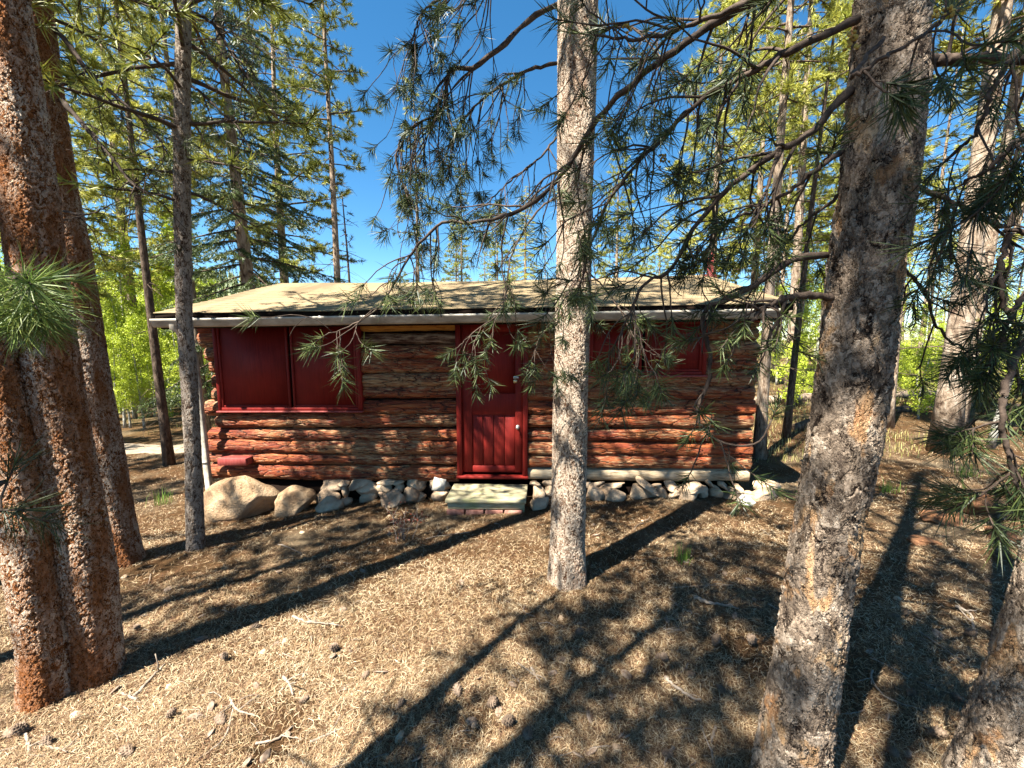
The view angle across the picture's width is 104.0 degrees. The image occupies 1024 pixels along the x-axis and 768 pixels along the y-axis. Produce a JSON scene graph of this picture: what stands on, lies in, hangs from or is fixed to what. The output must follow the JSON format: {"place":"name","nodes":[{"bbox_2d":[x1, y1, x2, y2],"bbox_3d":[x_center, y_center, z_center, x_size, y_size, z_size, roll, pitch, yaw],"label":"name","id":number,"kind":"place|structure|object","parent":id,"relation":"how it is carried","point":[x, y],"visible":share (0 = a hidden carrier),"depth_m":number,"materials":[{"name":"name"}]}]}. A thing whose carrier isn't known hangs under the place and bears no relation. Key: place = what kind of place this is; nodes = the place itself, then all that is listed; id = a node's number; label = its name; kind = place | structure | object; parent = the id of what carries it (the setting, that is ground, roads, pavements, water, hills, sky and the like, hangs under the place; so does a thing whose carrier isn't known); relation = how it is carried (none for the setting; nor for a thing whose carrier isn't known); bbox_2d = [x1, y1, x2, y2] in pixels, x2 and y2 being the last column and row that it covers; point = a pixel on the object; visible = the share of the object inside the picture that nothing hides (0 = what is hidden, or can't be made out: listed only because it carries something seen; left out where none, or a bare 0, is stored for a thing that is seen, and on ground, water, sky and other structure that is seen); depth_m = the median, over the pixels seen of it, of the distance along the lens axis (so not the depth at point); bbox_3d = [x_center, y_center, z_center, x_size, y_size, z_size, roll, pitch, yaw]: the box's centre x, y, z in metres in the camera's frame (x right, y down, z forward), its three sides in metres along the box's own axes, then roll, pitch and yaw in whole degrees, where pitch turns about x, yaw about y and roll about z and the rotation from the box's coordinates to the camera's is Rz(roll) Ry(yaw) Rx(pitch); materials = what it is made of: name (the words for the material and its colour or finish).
{"place":"outdoors","nodes":[
{"label":"outdoors","id":0,"kind":"place"},
{"bbox_2d":[124,443,183,453],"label":"road","id":1,"kind":"structure","parent":0,"point":[139,448],"depth_m":8.44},
{"bbox_2d":[432,477,445,491],"bbox_3d":[-0.884,1.216,4.850,0.150,0.155,0.024,10,-9,-7],"label":"stone","id":2,"kind":"object","parent":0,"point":[439,484],"visible":1,"depth_m":4.84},
{"bbox_2d":[0,340,1023,767],"bbox_3d":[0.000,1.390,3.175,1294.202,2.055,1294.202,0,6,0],"label":"ground","id":3,"kind":"structure","parent":0,"point":[156,478],"depth_m":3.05,"materials":[{"name":"plant"}]},
{"bbox_2d":[10,721,29,734],"bbox_3d":[-2.354,1.644,1.911,0.057,0.061,0.057,1,6,6],"label":"pine cone","id":4,"kind":"object","parent":3,"relation":"on","point":[21,727],"visible":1,"depth_m":1.91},
{"bbox_2d":[0,268,70,715],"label":"pine tree","id":5,"kind":"object","parent":3,"relation":"on","point":[30,582],"visible":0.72,"depth_m":1.99,"materials":[{"name":"brown plant"}]},
{"bbox_2d":[0,0,126,693],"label":"pine tree","id":6,"kind":"object","parent":3,"relation":"on","point":[31,216],"visible":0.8,"depth_m":2.02,"materials":[{"name":"brown plant"}]},
{"bbox_2d":[0,241,128,560],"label":"pine tree","id":7,"kind":"object","parent":3,"relation":"on","point":[22,310],"visible":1,"depth_m":0.94,"materials":[{"name":"green plant"}]},
{"bbox_2d":[0,1,152,353],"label":"pine tree","id":8,"kind":"object","parent":3,"relation":"on","point":[110,227],"visible":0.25,"depth_m":10.24,"materials":[{"name":"plant"}]},
{"bbox_2d":[103,313,130,402],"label":"aspen tree","id":9,"kind":"object","parent":3,"relation":"on","point":[108,329],"visible":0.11,"depth_m":9.90,"materials":[{"name":"green plant"}]},
{"bbox_2d":[105,335,131,413],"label":"aspen tree","id":10,"kind":"object","parent":3,"relation":"on","point":[114,374],"visible":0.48,"depth_m":9.79,"materials":[{"name":"green plant"}]},
{"bbox_2d":[64,0,179,466],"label":"pine tree","id":11,"kind":"object","parent":3,"relation":"on","point":[167,452],"visible":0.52,"depth_m":6.75,"materials":[{"name":"plant"}]},
{"bbox_2d":[100,294,147,427],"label":"aspen tree","id":12,"kind":"object","parent":3,"relation":"on","point":[113,311],"visible":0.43,"depth_m":10.47,"materials":[{"name":"green plant"}]},
{"bbox_2d":[118,743,133,757],"bbox_3d":[-1.744,1.655,1.807,0.056,0.053,0.053,6,9,44],"label":"pine cone","id":13,"kind":"object","parent":3,"relation":"on","point":[128,750],"visible":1,"depth_m":1.80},
{"bbox_2d":[113,316,141,418],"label":"aspen tree","id":14,"kind":"object","parent":3,"relation":"on","point":[133,411],"visible":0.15,"depth_m":11.79,"materials":[{"name":"green plant"}]},
{"bbox_2d":[96,231,160,418],"bbox_3d":[-11.387,-1.706,11.766,1.811,5.649,1.476,-1,7,-11],"label":"aspen tree","id":15,"kind":"object","parent":3,"relation":"on","point":[122,247],"visible":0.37,"depth_m":11.64,"materials":[{"name":"green plant"}]},
{"bbox_2d":[110,326,146,427],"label":"aspen tree","id":16,"kind":"object","parent":3,"relation":"on","point":[118,332],"visible":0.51,"depth_m":10.44,"materials":[{"name":"green plant"}]},
{"bbox_2d":[31,0,229,568],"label":"pine tree","id":17,"kind":"object","parent":3,"relation":"on","point":[112,458],"visible":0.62,"depth_m":3.33,"materials":[{"name":"green plant"}]},
{"bbox_2d":[59,0,202,410],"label":"pine tree","id":18,"kind":"object","parent":3,"relation":"on","point":[112,141],"visible":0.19,"depth_m":12.71,"materials":[{"name":"plant"}]},
{"bbox_2d":[113,313,165,428],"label":"aspen tree","id":19,"kind":"object","parent":3,"relation":"on","point":[134,321],"visible":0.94,"depth_m":10.14,"materials":[{"name":"green plant"}]},
{"bbox_2d":[127,313,161,414],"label":"aspen tree","id":20,"kind":"object","parent":3,"relation":"on","point":[142,357],"visible":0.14,"depth_m":12.37,"materials":[{"name":"green plant"}]},
{"bbox_2d":[132,654,164,696],"bbox_3d":[-2.010,1.593,2.215,0.025,0.133,0.196,0,6,0],"label":"fallen stick","id":21,"kind":"object","parent":3,"relation":"on","point":[145,683],"visible":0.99,"depth_m":2.22,"materials":[{"name":"brown wood"}]},
{"bbox_2d":[132,334,168,416],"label":"aspen tree","id":22,"kind":"object","parent":3,"relation":"on","point":[150,368],"visible":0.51,"depth_m":12.04,"materials":[{"name":"green plant"}]},
{"bbox_2d":[137,275,169,375],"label":"aspen tree","id":23,"kind":"object","parent":3,"relation":"on","point":[142,297],"visible":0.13,"depth_m":14.65,"materials":[{"name":"green plant"}]},
{"bbox_2d":[139,268,180,404],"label":"aspen tree","id":24,"kind":"object","parent":3,"relation":"on","point":[160,295],"visible":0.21,"depth_m":13.98,"materials":[{"name":"green plant"}]},
{"bbox_2d":[158,300,180,402],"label":"aspen tree","id":25,"kind":"object","parent":3,"relation":"on","point":[175,368],"visible":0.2,"depth_m":10.28,"materials":[{"name":"green plant"}]},
{"bbox_2d":[159,295,179,383],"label":"aspen tree","id":26,"kind":"object","parent":3,"relation":"on","point":[168,334],"visible":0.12,"depth_m":11.24,"materials":[{"name":"green plant"}]},
{"bbox_2d":[105,0,234,435],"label":"pine tree","id":27,"kind":"object","parent":3,"relation":"on","point":[169,83],"visible":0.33,"depth_m":8.30,"materials":[{"name":"plant"}]},
{"bbox_2d":[135,201,219,347],"bbox_3d":[-11.517,-2.766,14.027,2.335,7.287,1.904,-2,7,-21],"label":"aspen tree","id":28,"kind":"object","parent":3,"relation":"on","point":[168,228],"visible":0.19,"depth_m":13.59,"materials":[{"name":"green plant"}]},
{"bbox_2d":[137,125,219,311],"bbox_3d":[-12.625,-4.367,15.235,2.693,10.286,2.662,-6,9,-43],"label":"pine tree","id":29,"kind":"object","parent":3,"relation":"on","point":[196,256],"visible":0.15,"depth_m":15.27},
{"bbox_2d":[38,0,333,551],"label":"pine tree","id":30,"kind":"object","parent":3,"relation":"on","point":[181,77],"visible":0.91,"depth_m":3.50,"materials":[{"name":"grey plant"}]},
{"bbox_2d":[163,334,211,405],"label":"aspen tree","id":31,"kind":"object","parent":3,"relation":"on","point":[173,381],"visible":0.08,"depth_m":9.51,"materials":[{"name":"green plant"}]},
{"bbox_2d":[123,0,349,418],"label":"spruce tree","id":32,"kind":"object","parent":3,"relation":"on","point":[248,276],"visible":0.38,"depth_m":9.21,"materials":[{"name":"plant"}]},
{"bbox_2d":[219,694,259,716],"bbox_3d":[-1.362,1.620,2.014,0.203,0.053,0.129,0,6,0],"label":"fallen stick","id":33,"kind":"object","parent":3,"relation":"on","point":[231,700],"visible":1,"depth_m":2.00,"materials":[{"name":"brown wood"}]},
{"bbox_2d":[204,475,279,521],"bbox_3d":[-3.380,1.489,5.026,0.982,0.703,0.586,-3,3,-5],"label":"boulder","id":34,"kind":"object","parent":3,"relation":"on","point":[234,498],"visible":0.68,"depth_m":4.82,"materials":[{"name":"stone"}]},
{"bbox_2d":[195,0,360,287],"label":"pine tree","id":35,"kind":"object","parent":3,"relation":"on","point":[316,202],"visible":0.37,"depth_m":12.15,"materials":[{"name":"plant"}]},
{"bbox_2d":[255,725,302,744],"bbox_3d":[-1.077,1.645,1.880,0.209,0.016,0.075,-1,6,-6],"label":"fallen stick","id":36,"kind":"object","parent":3,"relation":"on","point":[267,741],"visible":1,"depth_m":1.85,"materials":[{"name":"brown wood"}]},
{"bbox_2d":[274,485,316,516],"bbox_3d":[-2.690,1.511,4.971,0.472,0.449,0.395,1,14,-23],"label":"boulder","id":37,"kind":"object","parent":3,"relation":"on","point":[291,500],"visible":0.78,"depth_m":4.88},
{"bbox_2d":[292,614,342,626],"bbox_3d":[-1.312,1.573,2.658,0.408,0.060,0.053,2,7,16],"label":"fallen stick","id":38,"kind":"object","parent":3,"relation":"on","point":[303,620],"visible":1,"depth_m":2.64,"materials":[{"name":"brown wood"}]},
{"bbox_2d":[273,0,382,282],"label":"pine tree","id":39,"kind":"object","parent":3,"relation":"on","point":[327,75],"visible":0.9,"depth_m":11.12,"materials":[{"name":"plant"}]},
{"bbox_2d":[315,495,343,512],"bbox_3d":[-2.260,1.508,4.949,0.294,0.220,0.235,2,7,14],"label":"stone","id":40,"kind":"object","parent":3,"relation":"on","point":[329,503],"visible":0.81,"depth_m":4.91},
{"bbox_2d":[339,194,365,282],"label":"dead tree","id":41,"kind":"object","parent":3,"relation":"on","point":[343,244],"visible":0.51,"depth_m":12.05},
{"bbox_2d":[380,489,406,507],"bbox_3d":[-1.475,1.462,5.008,0.242,0.283,0.326,1,10,45],"label":"stone","id":42,"kind":"object","parent":3,"relation":"on","point":[394,497],"visible":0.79,"depth_m":4.93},
{"bbox_2d":[384,501,428,542],"bbox_3d":[-1.062,1.360,3.940,0.471,0.349,0.396,0,6,0],"label":"twiggy shrub","id":43,"kind":"object","parent":3,"relation":"on","point":[403,529],"visible":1,"depth_m":3.93,"materials":[{"name":"brown plant"}]},
{"bbox_2d":[390,75,441,282],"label":"pine tree","id":44,"kind":"object","parent":3,"relation":"on","point":[419,269],"visible":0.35,"depth_m":14.27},
{"bbox_2d":[440,208,472,281],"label":"pine tree","id":45,"kind":"object","parent":3,"relation":"on","point":[455,264],"visible":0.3,"depth_m":26.77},
{"bbox_2d":[445,162,473,280],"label":"pine tree","id":46,"kind":"object","parent":3,"relation":"on","point":[461,271],"visible":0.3,"depth_m":13.51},
{"bbox_2d":[149,253,793,505],"bbox_3d":[-0.324,-0.043,6.975,7.464,4.307,4.961,0,6,3],"label":"log cabin","id":47,"kind":"object","parent":3,"relation":"on","point":[410,424],"visible":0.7,"depth_m":5.05,"materials":[{"name":"red"}]},
{"bbox_2d":[212,326,365,412],"bbox_3d":[-2.864,-0.226,5.138,1.942,1.204,0.155,0,6,3],"label":"window frame","id":48,"kind":"structure","parent":47,"relation":"in","point":[359,409],"depth_m":5.12,"materials":[{"name":"red paint"}]},
{"bbox_2d":[461,324,522,471],"bbox_3d":[-0.250,0.196,4.995,0.761,1.888,0.111,0,6,3],"label":"door","id":49,"kind":"structure","parent":47,"relation":"in","point":[483,426],"depth_m":5.02,"materials":[{"name":"red paint"}]},
{"bbox_2d":[588,322,708,377],"bbox_3d":[1.614,-0.441,4.844,1.444,0.729,0.155,0,6,3],"label":"window frame","id":50,"kind":"structure","parent":47,"relation":"in","point":[702,373],"depth_m":4.80,"materials":[{"name":"red paint"}]},
{"bbox_2d":[445,484,527,514],"bbox_3d":[-0.287,1.443,4.838,0.938,0.313,0.505,0,6,3],"label":"door step","id":51,"kind":"object","parent":3,"relation":"on","point":[473,499],"depth_m":4.63,"materials":[{"name":"concrete"}]},
{"bbox_2d":[478,203,515,280],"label":"pine tree","id":52,"kind":"object","parent":3,"relation":"on","point":[494,252],"visible":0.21,"depth_m":26.24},
{"bbox_2d":[501,712,515,727],"bbox_3d":[-0.014,1.582,1.884,0.057,0.059,0.061,-4,8,-34],"label":"pine cone","id":53,"kind":"object","parent":3,"relation":"on","point":[506,720],"visible":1,"depth_m":1.88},
{"bbox_2d":[509,186,542,279],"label":"spruce tree","id":54,"kind":"object","parent":3,"relation":"on","point":[526,274],"visible":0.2,"depth_m":18.34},
{"bbox_2d":[522,726,532,739],"bbox_3d":[0.070,1.580,1.807,0.053,0.063,0.052,-1,6,-10],"label":"pine cone","id":55,"kind":"object","parent":3,"relation":"on","point":[527,731],"visible":1,"depth_m":1.80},
{"bbox_2d":[530,497,548,510],"bbox_3d":[0.332,1.444,4.775,0.244,0.192,0.178,-7,7,-11],"label":"stone","id":56,"kind":"object","parent":3,"relation":"on","point":[541,503],"visible":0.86,"depth_m":4.70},
{"bbox_2d":[351,0,731,591],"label":"pine tree","id":57,"kind":"object","parent":3,"relation":"on","point":[566,572],"visible":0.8,"depth_m":2.77,"materials":[{"name":"green plant"}]},
{"bbox_2d":[593,137,648,277],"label":"pine tree","id":58,"kind":"object","parent":3,"relation":"on","point":[623,204],"visible":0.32,"depth_m":22.93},
{"bbox_2d":[232,0,1023,767],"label":"pine tree","id":59,"kind":"object","parent":3,"relation":"on","point":[894,60],"visible":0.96,"depth_m":1.41,"materials":[{"name":"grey plant"}]},
{"bbox_2d":[647,214,671,275],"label":"pine tree","id":60,"kind":"object","parent":3,"relation":"on","point":[659,265],"visible":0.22,"depth_m":29.10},
{"bbox_2d":[671,543,691,564],"bbox_3d":[1.402,1.383,3.293,0.176,0.177,0.219,0,6,0],"label":"grass tuft","id":61,"kind":"object","parent":3,"relation":"on","point":[684,552],"visible":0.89,"depth_m":3.27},
{"bbox_2d":[664,675,700,700],"bbox_3d":[0.869,1.558,2.043,0.186,0.039,0.053,5,8,35],"label":"fallen stick","id":62,"kind":"object","parent":3,"relation":"on","point":[666,678],"visible":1,"depth_m":2.03,"materials":[{"name":"brown wood"}]},
{"bbox_2d":[693,595,738,608],"bbox_3d":[1.363,1.468,2.680,0.272,0.045,0.057,3,7,28],"label":"fallen stick","id":63,"kind":"object","parent":3,"relation":"on","point":[700,599],"visible":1,"depth_m":2.67,"materials":[{"name":"grey wood"}]},
{"bbox_2d":[655,0,794,277],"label":"pine tree","id":64,"kind":"object","parent":3,"relation":"on","point":[742,198],"visible":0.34,"depth_m":12.45,"materials":[{"name":"plant"}]},
{"bbox_2d":[706,0,836,284],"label":"pine tree","id":65,"kind":"object","parent":3,"relation":"on","point":[759,188],"visible":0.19,"depth_m":15.93,"materials":[{"name":"plant"}]},
{"bbox_2d":[771,283,789,384],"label":"aspen tree","id":66,"kind":"object","parent":3,"relation":"on","point":[777,362],"visible":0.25,"depth_m":14.02,"materials":[{"name":"green plant"}]},
{"bbox_2d":[754,71,807,379],"bbox_3d":[10.200,-5.817,15.287,1.931,11.469,1.891,3,7,27],"label":"pine tree","id":67,"kind":"object","parent":3,"relation":"on","point":[776,286],"visible":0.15,"depth_m":15.32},
{"bbox_2d":[717,0,851,459],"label":"pine tree","id":68,"kind":"object","parent":3,"relation":"on","point":[787,84],"visible":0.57,"depth_m":5.84,"materials":[{"name":"plant"}]},
{"bbox_2d":[757,18,815,381],"bbox_3d":[10.123,-6.256,14.453,1.868,12.562,1.874,-3,7,-22],"label":"pine tree","id":69,"kind":"object","parent":3,"relation":"on","point":[783,279],"visible":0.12,"depth_m":14.42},
{"bbox_2d":[771,342,812,403],"bbox_3d":[7.076,-0.263,10.163,1.245,1.908,1.078,-4,8,-33],"label":"leafy bush","id":70,"kind":"object","parent":3,"relation":"on","point":[805,362],"visible":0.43,"depth_m":10.04,"materials":[{"name":"green plant"}]},
{"bbox_2d":[747,0,851,405],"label":"pine tree","id":71,"kind":"object","parent":3,"relation":"on","point":[796,117],"visible":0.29,"depth_m":9.72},
{"bbox_2d":[792,419,809,430],"bbox_3d":[6.561,0.815,8.301,2.068,0.194,0.448,-1,7,-12],"label":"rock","id":72,"kind":"object","parent":3,"relation":"on","point":[798,426],"visible":0.3,"depth_m":7.97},
{"bbox_2d":[780,227,824,351],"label":"aspen tree","id":73,"kind":"object","parent":3,"relation":"on","point":[807,315],"visible":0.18,"depth_m":13.18,"materials":[{"name":"green plant"}]},
{"bbox_2d":[757,0,851,438],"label":"pine tree","id":74,"kind":"object","parent":3,"relation":"on","point":[787,423],"visible":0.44,"depth_m":7.12,"materials":[{"name":"plant"}]},
{"bbox_2d":[799,372,814,392],"bbox_3d":[8.294,0.058,11.130,0.583,0.898,0.452,-2,7,-16],"label":"leafy bush","id":75,"kind":"object","parent":3,"relation":"on","point":[809,382],"visible":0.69,"depth_m":11.15,"materials":[{"name":"green plant"}]},
{"bbox_2d":[803,228,831,364],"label":"aspen tree","id":76,"kind":"object","parent":3,"relation":"on","point":[817,327],"visible":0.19,"depth_m":16.09,"materials":[{"name":"green plant"}]},
{"bbox_2d":[785,1,948,343],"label":"pine tree","id":77,"kind":"object","parent":3,"relation":"on","point":[828,182],"visible":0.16,"depth_m":11.40,"materials":[{"name":"plant"}]},
{"bbox_2d":[804,0,934,253],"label":"pine tree","id":78,"kind":"object","parent":3,"relation":"on","point":[835,168],"visible":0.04,"depth_m":15.39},
{"bbox_2d":[754,390,991,404],"bbox_3d":[9.630,0.393,11.087,7.741,0.386,0.386,-1,6,-5],"label":"fallen log","id":79,"kind":"object","parent":3,"relation":"on","point":[806,396],"visible":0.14,"depth_m":10.94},
{"bbox_2d":[855,669,927,711],"bbox_3d":[1.860,1.497,1.948,0.184,0.057,0.239,-3,7,-28],"label":"fallen stick","id":80,"kind":"object","parent":3,"relation":"on","point":[872,680],"visible":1,"depth_m":1.99,"materials":[{"name":"brown wood"}]},
{"bbox_2d":[886,745,899,758],"bbox_3d":[1.589,1.532,1.669,0.042,0.043,0.044,6,9,42],"label":"pine cone","id":81,"kind":"object","parent":3,"relation":"on","point":[893,751],"visible":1,"depth_m":1.66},
{"bbox_2d":[903,307,920,346],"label":"aspen tree","id":82,"kind":"object","parent":3,"relation":"on","point":[914,333],"visible":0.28,"depth_m":20.16,"materials":[{"name":"green plant"}]},
{"bbox_2d":[898,345,926,387],"bbox_3d":[12.980,-0.544,13.103,0.977,1.507,0.758,6,9,41],"label":"leafy bush","id":83,"kind":"object","parent":3,"relation":"on","point":[907,353],"visible":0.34,"depth_m":13.08,"materials":[{"name":"green plant"}]},
{"bbox_2d":[898,340,942,418],"bbox_3d":[8.942,-0.068,8.795,1.019,1.802,1.176,2,7,15],"label":"leafy bush","id":84,"kind":"object","parent":3,"relation":"on","point":[928,364],"visible":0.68,"depth_m":8.73,"materials":[{"name":"green plant"}]},
{"bbox_2d":[903,303,938,389],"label":"aspen tree","id":85,"kind":"object","parent":3,"relation":"on","point":[923,340],"visible":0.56,"depth_m":12.51,"materials":[{"name":"green plant"}]},
{"bbox_2d":[906,535,942,545],"bbox_3d":[3.651,1.396,3.563,0.263,0.087,0.167,0,6,0],"label":"rotten wood","id":86,"kind":"object","parent":3,"relation":"on","point":[916,539],"visible":0.9,"depth_m":3.52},
{"bbox_2d":[886,8,968,428],"bbox_3d":[7.709,-4.126,7.544,1.516,10.198,1.538,-1,6,-6],"label":"pine tree","id":87,"kind":"object","parent":3,"relation":"on","point":[891,420],"visible":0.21,"depth_m":7.65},
{"bbox_2d":[916,188,953,345],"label":"pine tree","id":88,"kind":"object","parent":3,"relation":"on","point":[932,291],"visible":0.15,"depth_m":27.63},
{"bbox_2d":[926,725,948,741],"bbox_3d":[1.855,1.519,1.738,0.067,0.061,0.059,-2,7,-16],"label":"rock","id":89,"kind":"object","parent":3,"relation":"on","point":[936,731],"visible":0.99,"depth_m":1.73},
{"bbox_2d":[932,307,946,349],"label":"aspen tree","id":90,"kind":"object","parent":3,"relation":"on","point":[940,316],"visible":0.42,"depth_m":25.44,"materials":[{"name":"green plant"}]},
{"bbox_2d":[918,510,966,526],"bbox_3d":[4.244,1.326,3.896,0.456,0.134,0.240,0,6,0],"label":"rotten wood","id":91,"kind":"object","parent":3,"relation":"on","point":[935,519],"visible":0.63,"depth_m":3.88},
{"bbox_2d":[905,16,983,385],"bbox_3d":[13.929,-5.525,13.207,1.873,11.373,1.819,2,7,15],"label":"pine tree","id":92,"kind":"object","parent":3,"relation":"on","point":[944,155],"visible":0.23,"depth_m":12.83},
{"bbox_2d":[874,50,1023,767],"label":"pine tree","id":93,"kind":"object","parent":3,"relation":"on","point":[989,731],"visible":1,"depth_m":1.11,"materials":[{"name":"green plant"}]},
{"bbox_2d":[896,402,1022,412],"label":"fallen log","id":94,"kind":"object","parent":3,"relation":"on","point":[899,409],"visible":0.16,"depth_m":9.51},
{"bbox_2d":[898,0,1023,455],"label":"pine tree","id":95,"kind":"object","parent":3,"relation":"on","point":[1001,12],"visible":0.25,"depth_m":5.99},
{"bbox_2d":[907,0,1023,443],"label":"pine tree","id":96,"kind":"object","parent":3,"relation":"on","point":[986,249],"visible":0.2,"depth_m":6.48,"materials":[{"name":"plant"}]},
{"bbox_2d":[920,32,1010,315],"bbox_3d":[20.329,-7.939,17.906,2.192,15.042,2.246,-6,8,-41],"label":"pine tree","id":97,"kind":"object","parent":3,"relation":"on","point":[968,162],"visible":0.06,"depth_m":17.72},
{"bbox_2d":[955,494,999,515],"bbox_3d":[4.754,1.249,4.075,0.379,0.282,0.272,0,6,0],"label":"rotten wood","id":98,"kind":"object","parent":3,"relation":"on","point":[978,504],"visible":0.51,"depth_m":3.99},
{"bbox_2d":[933,0,1023,302],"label":"pine tree","id":99,"kind":"object","parent":3,"relation":"on","point":[970,143],"visible":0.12,"depth_m":11.51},
{"bbox_2d":[975,200,1023,448],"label":"pine tree","id":100,"kind":"object","parent":3,"relation":"on","point":[996,432],"visible":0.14,"depth_m":6.55,"materials":[{"name":"green plant"}]},
{"bbox_2d":[984,526,1017,541],"bbox_3d":[4.336,1.326,3.557,0.186,0.138,0.272,6,9,43],"label":"rotten wood","id":101,"kind":"object","parent":3,"relation":"on","point":[1014,535],"visible":0.5,"depth_m":3.48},
{"bbox_2d":[979,102,1023,353],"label":"pine tree","id":102,"kind":"object","parent":3,"relation":"on","point":[1021,111],"visible":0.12,"depth_m":12.91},
{"bbox_2d":[980,257,1023,371],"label":"aspen tree","id":103,"kind":"object","parent":3,"relation":"on","point":[998,303],"visible":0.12,"depth_m":12.62,"materials":[{"name":"green plant"}]},
{"bbox_2d":[0,0,1023,339],"label":"sky","id":104,"kind":"structure","parent":0,"point":[376,19],"materials":[{"name":"blue"}]},
{"bbox_2d":[117,374,1021,462],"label":"grass","id":105,"kind":"structure","parent":0,"point":[795,432],"depth_m":7.24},
{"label":"hill","id":106,"kind":"structure","parent":0,"visible":0},
{"bbox_2d":[96,268,277,323],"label":"forest","id":107,"kind":"object","parent":106,"relation":"on","point":[222,286],"visible":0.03,"depth_m":263.96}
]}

